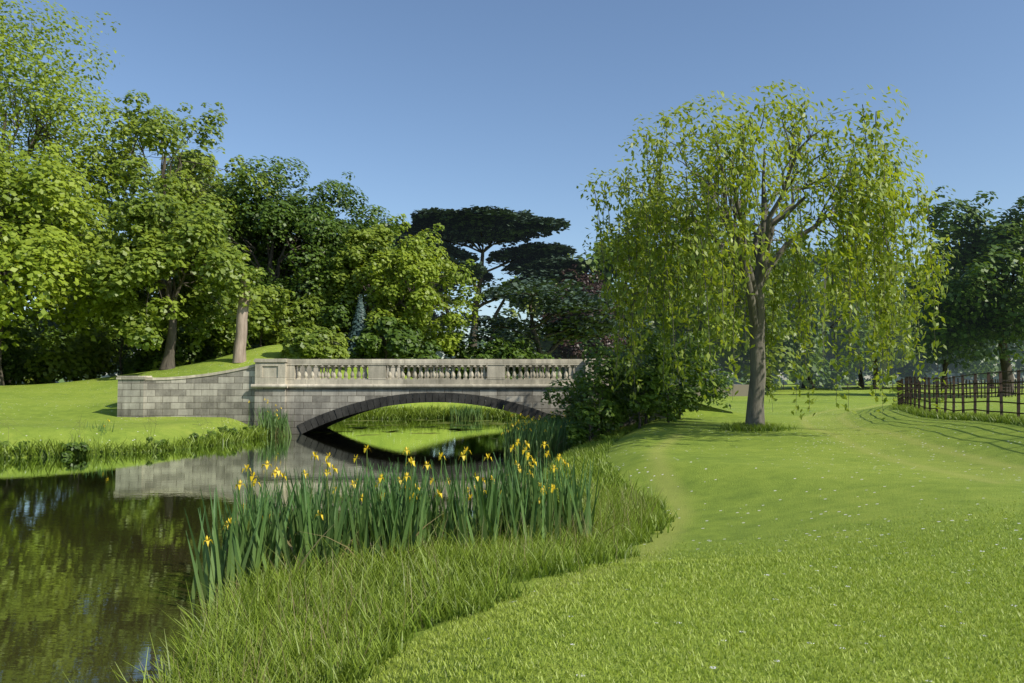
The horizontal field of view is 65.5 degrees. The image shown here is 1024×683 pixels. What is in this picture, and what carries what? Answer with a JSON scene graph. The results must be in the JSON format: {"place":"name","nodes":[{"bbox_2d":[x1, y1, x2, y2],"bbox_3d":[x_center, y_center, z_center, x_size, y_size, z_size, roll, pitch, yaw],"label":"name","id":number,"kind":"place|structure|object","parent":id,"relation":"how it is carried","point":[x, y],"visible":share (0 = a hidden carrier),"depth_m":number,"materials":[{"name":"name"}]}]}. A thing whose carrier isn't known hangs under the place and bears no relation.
{"place":"outdoors","nodes":[
{"label":"outdoors","id":0,"kind":"place"},
{"bbox_2d":[0,419,596,682],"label":"river water","id":1,"kind":"structure","parent":0,"point":[96,565],"depth_m":13.04,"materials":[{"name":"green liquid"}]},
{"bbox_2d":[0,345,1023,682],"bbox_3d":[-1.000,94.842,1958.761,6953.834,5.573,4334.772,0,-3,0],"label":"terrain","id":2,"kind":"structure","parent":0,"point":[828,463],"depth_m":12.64,"materials":[{"name":"green plant"}]},
{"bbox_2d":[0,416,30,453],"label":"weed bush","id":3,"kind":"object","parent":2,"relation":"on","point":[7,443],"depth_m":23.86,"materials":[{"name":"green plant"}]},
{"bbox_2d":[10,314,57,384],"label":"bush","id":4,"kind":"object","parent":2,"relation":"on","point":[33,380],"visible":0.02,"depth_m":59.13,"materials":[{"name":"green plant"}]},
{"bbox_2d":[1,303,67,385],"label":"bush","id":5,"kind":"object","parent":2,"relation":"on","point":[13,368],"depth_m":53.66,"materials":[{"name":"green plant"}]},
{"bbox_2d":[0,128,144,385],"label":"tree","id":6,"kind":"object","parent":2,"relation":"on","point":[50,251],"depth_m":46.77,"materials":[{"name":"green plant"}]},
{"bbox_2d":[57,415,90,456],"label":"weed bush","id":7,"kind":"object","parent":2,"relation":"on","point":[74,446],"depth_m":23.89,"materials":[{"name":"green plant"}]},
{"bbox_2d":[14,200,133,382],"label":"tree","id":8,"kind":"object","parent":2,"relation":"on","point":[111,375],"depth_m":93.97,"materials":[{"name":"green plant"}]},
{"bbox_2d":[7,185,153,383],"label":"tree","id":9,"kind":"object","parent":2,"relation":"on","point":[50,323],"depth_m":75.51,"materials":[{"name":"green plant"}]},
{"bbox_2d":[0,0,166,382],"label":"tree","id":10,"kind":"object","parent":2,"relation":"on","point":[13,59],"depth_m":61.26,"materials":[{"name":"green plant"}]},
{"bbox_2d":[23,302,147,383],"bbox_3d":[-34.150,0.341,63.349,11.165,7.874,14.328,0,-3,0],"label":"bush","id":11,"kind":"object","parent":2,"relation":"on","point":[125,346],"depth_m":63.32,"materials":[{"name":"green plant"}]},
{"bbox_2d":[85,420,113,434],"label":"iris","id":12,"kind":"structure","parent":2,"relation":"on","point":[101,428],"depth_m":26.27,"materials":[{"name":"green plant"}]},
{"bbox_2d":[23,287,193,381],"bbox_3d":[-26.671,-0.306,54.982,10.860,7.391,8.983,0,-3,0],"label":"bush","id":13,"kind":"object","parent":2,"relation":"on","point":[80,358],"depth_m":53.08,"materials":[{"name":"green plant"}]},
{"bbox_2d":[0,423,270,458],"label":"bank grass","id":14,"kind":"structure","parent":2,"relation":"on","point":[191,443],"depth_m":25.06,"materials":[{"name":"green plant"}]},
{"bbox_2d":[143,412,167,448],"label":"weed bush","id":15,"kind":"object","parent":2,"relation":"on","point":[149,439],"depth_m":25.77,"materials":[{"name":"green plant"}]},
{"bbox_2d":[55,178,265,369],"bbox_3d":[-21.095,-3.939,49.395,12.132,11.620,10.098,0,-3,0],"label":"tree","id":16,"kind":"object","parent":2,"relation":"on","point":[143,252],"depth_m":47.65,"materials":[{"name":"green plant"}]},
{"bbox_2d":[119,299,232,374],"bbox_3d":[-23.748,0.013,58.743,9.070,7.128,10.334,0,-3,0],"label":"bush","id":17,"kind":"object","parent":2,"relation":"on","point":[143,363],"depth_m":55.08,"materials":[{"name":"green plant"}]},
{"bbox_2d":[76,89,284,296],"bbox_3d":[-26.881,-7.792,64.652,15.962,24.502,15.956,0,-3,0],"label":"tree","id":18,"kind":"object","parent":2,"relation":"on","point":[151,127],"depth_m":62.92,"materials":[{"name":"green plant"}]},
{"bbox_2d":[90,143,293,324],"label":"tree","id":19,"kind":"object","parent":2,"relation":"on","point":[192,150],"depth_m":86.34,"materials":[{"name":"green plant"}]},
{"bbox_2d":[135,324,248,369],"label":"bush","id":20,"kind":"object","parent":2,"relation":"on","point":[208,347],"visible":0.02,"depth_m":66.90,"materials":[{"name":"green plant"}]},
{"bbox_2d":[189,405,213,441],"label":"weed bush","id":21,"kind":"object","parent":2,"relation":"on","point":[194,434],"depth_m":27.88,"materials":[{"name":"green plant"}]},
{"bbox_2d":[115,179,304,375],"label":"tree","id":22,"kind":"object","parent":2,"relation":"on","point":[257,346],"depth_m":76.89,"materials":[{"name":"green plant"}]},
{"bbox_2d":[207,405,237,435],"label":"weed bush","id":23,"kind":"object","parent":2,"relation":"on","point":[233,430],"depth_m":29.60,"materials":[{"name":"green plant"}]},
{"bbox_2d":[157,177,295,354],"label":"tree","id":24,"kind":"object","parent":2,"relation":"on","point":[205,187],"depth_m":67.54,"materials":[{"name":"green plant"}]},
{"bbox_2d":[232,274,251,362],"bbox_3d":[-16.452,-1.429,48.638,1.124,5.543,0.814,0,-3,0],"label":"trunk","id":25,"kind":"object","parent":2,"relation":"on","point":[239,352],"visible":0.66,"depth_m":48.37,"materials":[{"name":"brown plant"}]},
{"bbox_2d":[243,409,263,435],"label":"weed bush","id":26,"kind":"object","parent":2,"relation":"on","point":[253,428],"depth_m":31.84,"materials":[{"name":"green plant"}]},
{"bbox_2d":[201,284,326,357],"bbox_3d":[-17.647,-1.123,57.004,8.652,5.639,9.421,0,-3,0],"label":"bush","id":27,"kind":"object","parent":2,"relation":"on","point":[259,313],"depth_m":55.60,"materials":[{"name":"green plant"}]},
{"bbox_2d":[248,399,293,436],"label":"iris","id":28,"kind":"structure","parent":2,"relation":"on","point":[271,422],"depth_m":32.58,"materials":[{"name":"green plant"}]},
{"bbox_2d":[190,155,355,358],"bbox_3d":[-18.809,-5.746,64.750,14.555,19.660,15.340,0,-3,0],"label":"tree","id":29,"kind":"object","parent":2,"relation":"on","point":[268,207],"depth_m":63.05,"materials":[{"name":"green plant"}]},
{"bbox_2d":[278,321,349,358],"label":"bush","id":30,"kind":"object","parent":2,"relation":"on","point":[311,340],"depth_m":48.45,"materials":[{"name":"green plant"}]},
{"bbox_2d":[238,172,420,345],"bbox_3d":[-14.696,-5.132,66.492,16.003,19.194,16.320,0,-3,0],"label":"tree","id":31,"kind":"object","parent":2,"relation":"on","point":[304,222],"depth_m":64.79,"materials":[{"name":"green plant"}]},
{"bbox_2d":[281,298,396,358],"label":"bush","id":32,"kind":"object","parent":2,"relation":"on","point":[344,322],"depth_m":57.90,"materials":[{"name":"green plant"}]},
{"bbox_2d":[347,294,368,353],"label":"conifer","id":33,"kind":"object","parent":2,"relation":"on","point":[359,325],"visible":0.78,"depth_m":54.78,"materials":[{"name":"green plant"}]},
{"bbox_2d":[302,224,423,371],"bbox_3d":[-11.135,-2.948,61.832,9.726,12.367,8.176,0,-3,0],"label":"tree","id":34,"kind":"object","parent":2,"relation":"on","point":[356,251],"depth_m":59.79,"materials":[{"name":"green plant"}]},
{"bbox_2d":[63,475,669,682],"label":"bank grass","id":35,"kind":"structure","parent":2,"relation":"on","point":[466,575],"depth_m":6.96,"materials":[{"name":"green plant"}]},
{"bbox_2d":[300,217,438,358],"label":"tree","id":36,"kind":"object","parent":2,"relation":"on","point":[365,295],"depth_m":103.28,"materials":[{"name":"green plant"}]},
{"bbox_2d":[117,367,665,433],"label":"stone bridge","id":37,"kind":"structure","parent":2,"relation":"on","point":[234,392],"depth_m":33.84,"materials":[{"name":"grey stone"}]},
{"bbox_2d":[116,359,610,387],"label":"bridge parapet","id":38,"kind":"structure","parent":37,"relation":"on","point":[305,373],"depth_m":33.98,"materials":[{"name":"beige stone"}]},
{"bbox_2d":[298,392,565,433],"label":"bridge arch","id":39,"kind":"structure","parent":37,"relation":"attached to","point":[321,422],"depth_m":33.87,"materials":[{"name":"grey stone"}]},
{"bbox_2d":[184,439,600,608],"bbox_3d":[-1.285,2.085,9.682,5.011,1.667,1.971,1,-3,-22],"label":"iris","id":40,"kind":"object","parent":2,"relation":"on","point":[386,519],"depth_m":9.13,"materials":[{"name":"green plant"}]},
{"bbox_2d":[347,316,441,371],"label":"bush","id":41,"kind":"object","parent":2,"relation":"on","point":[403,343],"depth_m":53.05,"materials":[{"name":"green plant"}]},
{"bbox_2d":[362,213,484,377],"bbox_3d":[-6.445,-3.238,58.372,8.832,12.393,8.715,0,-3,0],"label":"tree","id":42,"kind":"object","parent":2,"relation":"on","point":[422,314],"depth_m":57.36,"materials":[{"name":"green plant"}]},
{"bbox_2d":[222,498,625,586],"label":"waterside plants","id":43,"kind":"object","parent":2,"relation":"on","point":[290,546],"visible":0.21,"depth_m":8.67,"materials":[{"name":"green plant"}]},
{"bbox_2d":[354,276,512,358],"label":"tree","id":44,"kind":"object","parent":2,"relation":"on","point":[434,317],"depth_m":89.60,"materials":[{"name":"green plant"}]},
{"bbox_2d":[342,403,529,420],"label":"bank grass","id":45,"kind":"structure","parent":2,"relation":"on","point":[418,412],"depth_m":47.27,"materials":[{"name":"green plant"}]},
{"bbox_2d":[404,331,484,378],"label":"bush","id":46,"kind":"object","parent":2,"relation":"on","point":[474,351],"depth_m":60.49,"materials":[{"name":"green plant"}]},
{"bbox_2d":[441,403,489,418],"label":"reeds","id":47,"kind":"object","parent":2,"relation":"on","point":[466,414],"visible":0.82,"depth_m":46.79,"materials":[{"name":"green plant"}]},
{"bbox_2d":[384,205,600,356],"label":"cedar tree","id":48,"kind":"object","parent":2,"relation":"on","point":[539,259],"depth_m":84.97,"materials":[{"name":"green plant"}]},
{"bbox_2d":[455,333,561,378],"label":"bush","id":49,"kind":"object","parent":2,"relation":"on","point":[503,352],"depth_m":59.23,"materials":[{"name":"green plant"}]},
{"bbox_2d":[22,326,1023,385],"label":"treeline foliage","id":50,"kind":"object","parent":2,"relation":"on","point":[797,383],"visible":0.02,"depth_m":248.71,"materials":[{"name":"green plant"}]},
{"bbox_2d":[369,423,677,553],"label":"bank grass","id":51,"kind":"structure","parent":2,"relation":"on","point":[594,451],"depth_m":17.20,"materials":[{"name":"green plant"}]},
{"bbox_2d":[495,435,565,453],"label":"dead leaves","id":52,"kind":"object","parent":2,"relation":"on","point":[545,444],"visible":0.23,"depth_m":25.13,"materials":[{"name":"plant"}]},
{"bbox_2d":[498,411,581,455],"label":"iris","id":53,"kind":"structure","parent":2,"relation":"on","point":[538,434],"depth_m":25.32,"materials":[{"name":"green plant"}]},
{"bbox_2d":[430,273,659,376],"bbox_3d":[2.745,-0.229,63.585,20.581,10.221,24.034,0,-3,0],"label":"cedar tree","id":54,"kind":"object","parent":2,"relation":"on","point":[544,291],"depth_m":62.52,"materials":[{"name":"green plant"}]},
{"bbox_2d":[490,255,617,378],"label":"tree","id":55,"kind":"object","parent":2,"relation":"on","point":[547,345],"depth_m":102.45,"materials":[{"name":"green plant"}]},
{"bbox_2d":[538,263,626,358],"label":"copper tree","id":56,"kind":"object","parent":2,"relation":"on","point":[573,353],"depth_m":81.84,"materials":[{"name":"plant"}]},
{"bbox_2d":[542,377,630,436],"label":"bush","id":57,"kind":"object","parent":2,"relation":"on","point":[572,410],"depth_m":31.41,"materials":[{"name":"green plant"}]},
{"bbox_2d":[564,387,621,447],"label":"bush","id":58,"kind":"object","parent":2,"relation":"on","point":[592,417],"depth_m":26.31,"materials":[{"name":"green plant"}]},
{"bbox_2d":[540,328,672,440],"bbox_3d":[3.580,1.638,29.924,4.874,4.312,5.426,0,-3,0],"label":"bush","id":59,"kind":"object","parent":2,"relation":"on","point":[588,387],"depth_m":28.85,"materials":[{"name":"green plant"}]},
{"bbox_2d":[549,200,710,371],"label":"tree","id":60,"kind":"object","parent":2,"relation":"on","point":[607,273],"depth_m":86.19,"materials":[{"name":"green plant"}]},
{"bbox_2d":[588,257,686,362],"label":"tree","id":61,"kind":"object","parent":2,"relation":"on","point":[591,258],"depth_m":112.93,"materials":[{"name":"green plant"}]},
{"bbox_2d":[596,363,698,432],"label":"bush","id":62,"kind":"object","parent":2,"relation":"on","point":[687,403],"depth_m":26.89,"materials":[{"name":"green plant"}]},
{"bbox_2d":[601,342,708,424],"bbox_3d":[5.525,1.673,30.793,4.414,3.397,4.142,0,-3,0],"label":"bush","id":63,"kind":"object","parent":2,"relation":"on","point":[650,361],"depth_m":31.21,"materials":[{"name":"green plant"}]},
{"bbox_2d":[600,319,728,421],"bbox_3d":[5.176,1.096,28.369,4.118,3.810,4.270,0,-3,0],"label":"bush","id":64,"kind":"object","parent":2,"relation":"on","point":[657,405],"depth_m":27.35,"materials":[{"name":"green plant"}]},
{"bbox_2d":[643,330,738,419],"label":"bush","id":65,"kind":"object","parent":2,"relation":"on","point":[723,379],"depth_m":31.78,"materials":[{"name":"green plant"}]},
{"bbox_2d":[670,384,748,395],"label":"stone wall","id":66,"kind":"structure","parent":2,"relation":"on","point":[742,390],"depth_m":34.24,"materials":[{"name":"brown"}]},
{"bbox_2d":[670,286,749,383],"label":"tree","id":67,"kind":"object","parent":2,"relation":"on","point":[724,365],"depth_m":119.39,"materials":[{"name":"green plant"}]},
{"bbox_2d":[630,218,798,393],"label":"tree","id":68,"kind":"object","parent":2,"relation":"on","point":[781,354],"depth_m":95.33,"materials":[{"name":"green plant"}]},
{"bbox_2d":[708,420,801,432],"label":"grass tuft","id":69,"kind":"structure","parent":2,"relation":"on","point":[740,427],"depth_m":24.14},
{"bbox_2d":[576,79,959,425],"bbox_3d":[7.666,-2.537,24.561,11.202,10.704,12.111,0,-3,0],"label":"willow tree","id":70,"kind":"object","parent":2,"relation":"on","point":[858,218],"depth_m":22.71,"materials":[{"name":"green plant"}]},
{"bbox_2d":[706,248,844,390],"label":"tree","id":71,"kind":"object","parent":2,"relation":"on","point":[796,345],"depth_m":107.08,"materials":[{"name":"green plant"}]},
{"bbox_2d":[741,243,879,390],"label":"tree","id":72,"kind":"object","parent":2,"relation":"on","point":[834,375],"depth_m":123.46,"materials":[{"name":"green plant"}]},
{"bbox_2d":[773,301,868,387],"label":"tree","id":73,"kind":"object","parent":2,"relation":"on","point":[828,357],"depth_m":148.19,"materials":[{"name":"green plant"}]},
{"bbox_2d":[798,290,910,387],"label":"tree","id":74,"kind":"object","parent":2,"relation":"on","point":[893,369],"depth_m":157.17,"materials":[{"name":"green plant"}]},
{"bbox_2d":[817,261,922,388],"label":"tree","id":75,"kind":"object","parent":2,"relation":"on","point":[895,347],"depth_m":132.00,"materials":[{"name":"green plant"}]},
{"bbox_2d":[783,381,1023,389],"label":"hedge","id":76,"kind":"object","parent":2,"relation":"on","point":[896,385],"visible":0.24,"depth_m":129.77,"materials":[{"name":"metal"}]},
{"bbox_2d":[852,292,979,387],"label":"tree","id":77,"kind":"object","parent":2,"relation":"on","point":[934,368],"depth_m":167.45,"materials":[{"name":"green plant"}]},
{"bbox_2d":[887,279,1015,388],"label":"tree","id":78,"kind":"object","parent":2,"relation":"on","point":[907,369],"depth_m":136.37,"materials":[{"name":"green plant"}]},
{"bbox_2d":[886,397,1023,426],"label":"grass","id":79,"kind":"structure","parent":2,"relation":"on","point":[1010,419],"depth_m":22.54,"materials":[{"name":"green plant"}]},
{"bbox_2d":[896,370,1023,418],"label":"paddock fence","id":80,"kind":"object","parent":2,"relation":"on","point":[908,389],"visible":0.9,"depth_m":25.32,"materials":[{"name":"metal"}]},
{"bbox_2d":[897,370,1023,381],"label":"paddock fence rail","id":81,"kind":"object","parent":80,"relation":"on","point":[967,375],"visible":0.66,"depth_m":24.26,"materials":[{"name":"metal"}]},
{"bbox_2d":[904,185,1023,396],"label":"tree","id":82,"kind":"object","parent":2,"relation":"on","point":[957,333],"depth_m":72.72,"materials":[{"name":"green plant"}]},
{"bbox_2d":[941,265,1023,387],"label":"tree","id":83,"kind":"object","parent":2,"relation":"on","point":[1018,350],"depth_m":145.32,"materials":[{"name":"green plant"}]},
{"bbox_2d":[993,325,1023,374],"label":"tree","id":84,"kind":"object","parent":2,"relation":"on","point":[1016,362],"visible":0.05,"depth_m":150.25,"materials":[{"name":"green plant"}]},
{"bbox_2d":[0,0,1023,379],"label":"sky","id":85,"kind":"structure","parent":0,"point":[445,104],"materials":[{"name":"blue"}]}
]}

